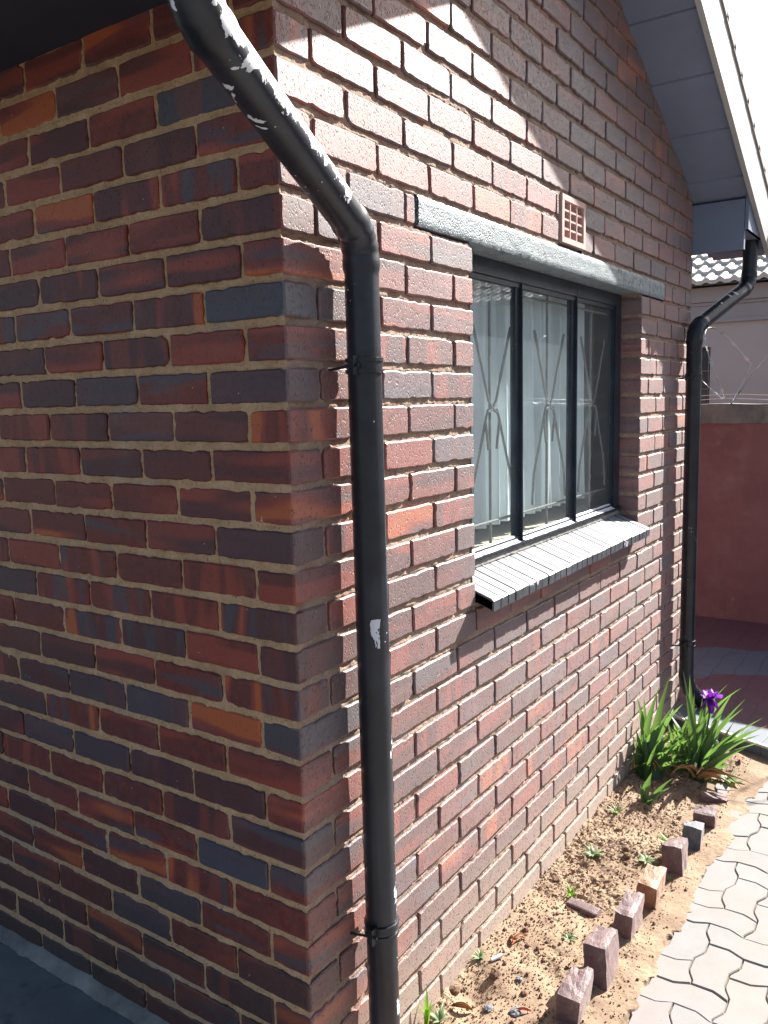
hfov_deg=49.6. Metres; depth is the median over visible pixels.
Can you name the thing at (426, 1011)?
weed
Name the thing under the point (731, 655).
yard floor
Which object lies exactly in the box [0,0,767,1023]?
brick house
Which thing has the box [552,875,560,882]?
soil clod
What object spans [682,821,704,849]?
edging brick
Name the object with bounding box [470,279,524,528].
curtain
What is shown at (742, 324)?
neighbouring house
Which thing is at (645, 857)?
weed
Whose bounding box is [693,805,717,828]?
edging brick
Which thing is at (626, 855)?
soil clod
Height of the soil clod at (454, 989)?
0.025 m
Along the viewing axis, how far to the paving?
2.56 m
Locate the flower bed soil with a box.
[418,724,767,1023]
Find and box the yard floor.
[670,615,767,757]
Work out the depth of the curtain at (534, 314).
3.23 m
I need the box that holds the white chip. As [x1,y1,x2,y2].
[490,953,502,961]
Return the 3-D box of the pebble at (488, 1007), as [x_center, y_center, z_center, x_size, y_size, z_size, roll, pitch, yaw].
[0.292,1.386,2.323,0.026,0.016,0.030,4,9,34]
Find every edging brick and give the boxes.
[555,967,593,1023]
[583,926,618,990]
[613,890,643,939]
[636,863,665,908]
[662,837,688,875]
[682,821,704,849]
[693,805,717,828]
[700,790,727,802]
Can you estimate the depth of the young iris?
3.46 m
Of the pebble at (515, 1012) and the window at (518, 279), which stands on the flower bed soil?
the pebble at (515, 1012)
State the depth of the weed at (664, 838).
3.12 m
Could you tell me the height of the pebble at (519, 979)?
0.016 m
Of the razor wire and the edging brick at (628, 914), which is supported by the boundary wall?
the razor wire
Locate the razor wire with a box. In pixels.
[702,327,767,403]
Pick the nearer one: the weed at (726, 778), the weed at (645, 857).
the weed at (645, 857)
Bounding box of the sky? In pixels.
[725,0,767,176]
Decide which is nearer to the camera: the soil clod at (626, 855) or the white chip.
the white chip
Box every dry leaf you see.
[451,1001,472,1010]
[513,933,526,938]
[514,1007,530,1011]
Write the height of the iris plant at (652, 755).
0.457 m
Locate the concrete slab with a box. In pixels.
[0,942,133,1023]
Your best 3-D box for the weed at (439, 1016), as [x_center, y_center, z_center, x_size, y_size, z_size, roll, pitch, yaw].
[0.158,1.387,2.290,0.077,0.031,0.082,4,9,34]
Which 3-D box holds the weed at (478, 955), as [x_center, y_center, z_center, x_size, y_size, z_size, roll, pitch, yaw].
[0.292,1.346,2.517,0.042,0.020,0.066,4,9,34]
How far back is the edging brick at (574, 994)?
2.27 m
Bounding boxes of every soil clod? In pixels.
[449,984,459,994]
[489,967,500,979]
[520,990,527,996]
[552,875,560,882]
[623,852,630,858]
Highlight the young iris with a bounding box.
[640,773,672,804]
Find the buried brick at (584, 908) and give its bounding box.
[567,898,599,916]
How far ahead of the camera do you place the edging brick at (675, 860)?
2.96 m
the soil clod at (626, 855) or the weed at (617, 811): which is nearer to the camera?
the soil clod at (626, 855)
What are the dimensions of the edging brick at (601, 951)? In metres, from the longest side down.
0.168 x 0.132 x 0.074 m
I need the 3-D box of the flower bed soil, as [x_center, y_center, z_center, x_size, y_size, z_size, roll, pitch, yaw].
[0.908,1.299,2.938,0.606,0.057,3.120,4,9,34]
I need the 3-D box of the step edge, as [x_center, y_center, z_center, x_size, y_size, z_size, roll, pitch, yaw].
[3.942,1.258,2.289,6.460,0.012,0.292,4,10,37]
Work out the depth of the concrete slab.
2.30 m
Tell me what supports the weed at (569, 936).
on the flower bed soil
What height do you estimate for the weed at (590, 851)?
0.022 m
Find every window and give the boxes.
[470,254,621,561]
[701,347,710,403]
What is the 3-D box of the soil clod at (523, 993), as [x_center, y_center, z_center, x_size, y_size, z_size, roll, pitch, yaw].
[0.401,1.381,2.384,0.022,0.016,0.021,4,9,34]
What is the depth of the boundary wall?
5.95 m
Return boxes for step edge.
[671,713,767,748]
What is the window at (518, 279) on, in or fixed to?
in the brick house at (318, 704)
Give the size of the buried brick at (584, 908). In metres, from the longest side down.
0.112 x 0.072 x 0.042 m
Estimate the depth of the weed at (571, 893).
2.85 m
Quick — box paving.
[628,780,767,1023]
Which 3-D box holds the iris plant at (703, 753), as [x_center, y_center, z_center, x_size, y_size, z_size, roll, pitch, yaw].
[1.443,0.968,3.736,0.499,0.473,0.522,4,9,34]
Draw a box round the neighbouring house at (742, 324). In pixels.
[690,254,767,403]
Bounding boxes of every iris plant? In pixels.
[626,676,689,780]
[661,673,764,790]
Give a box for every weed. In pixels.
[421,989,435,1023]
[430,1002,448,1022]
[472,948,485,959]
[560,932,576,941]
[564,882,578,897]
[581,844,603,856]
[607,801,625,814]
[636,851,660,863]
[657,830,676,841]
[718,770,744,784]
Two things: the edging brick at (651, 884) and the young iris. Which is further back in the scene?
the young iris
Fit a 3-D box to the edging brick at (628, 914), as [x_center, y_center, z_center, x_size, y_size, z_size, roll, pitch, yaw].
[0.784,1.313,2.664,0.067,0.154,0.141,9,17,32]
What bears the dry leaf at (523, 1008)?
on the flower bed soil
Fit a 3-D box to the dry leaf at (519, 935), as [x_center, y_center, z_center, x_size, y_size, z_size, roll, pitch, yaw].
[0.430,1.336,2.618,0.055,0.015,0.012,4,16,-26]
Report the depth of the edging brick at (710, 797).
3.49 m
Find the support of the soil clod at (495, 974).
on the flower bed soil
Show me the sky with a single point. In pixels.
(748, 18)
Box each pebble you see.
[483,1003,492,1012]
[509,1006,521,1016]
[516,976,522,982]
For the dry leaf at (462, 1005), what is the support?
on the flower bed soil
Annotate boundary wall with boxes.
[695,403,767,623]
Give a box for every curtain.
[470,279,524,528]
[523,291,584,513]

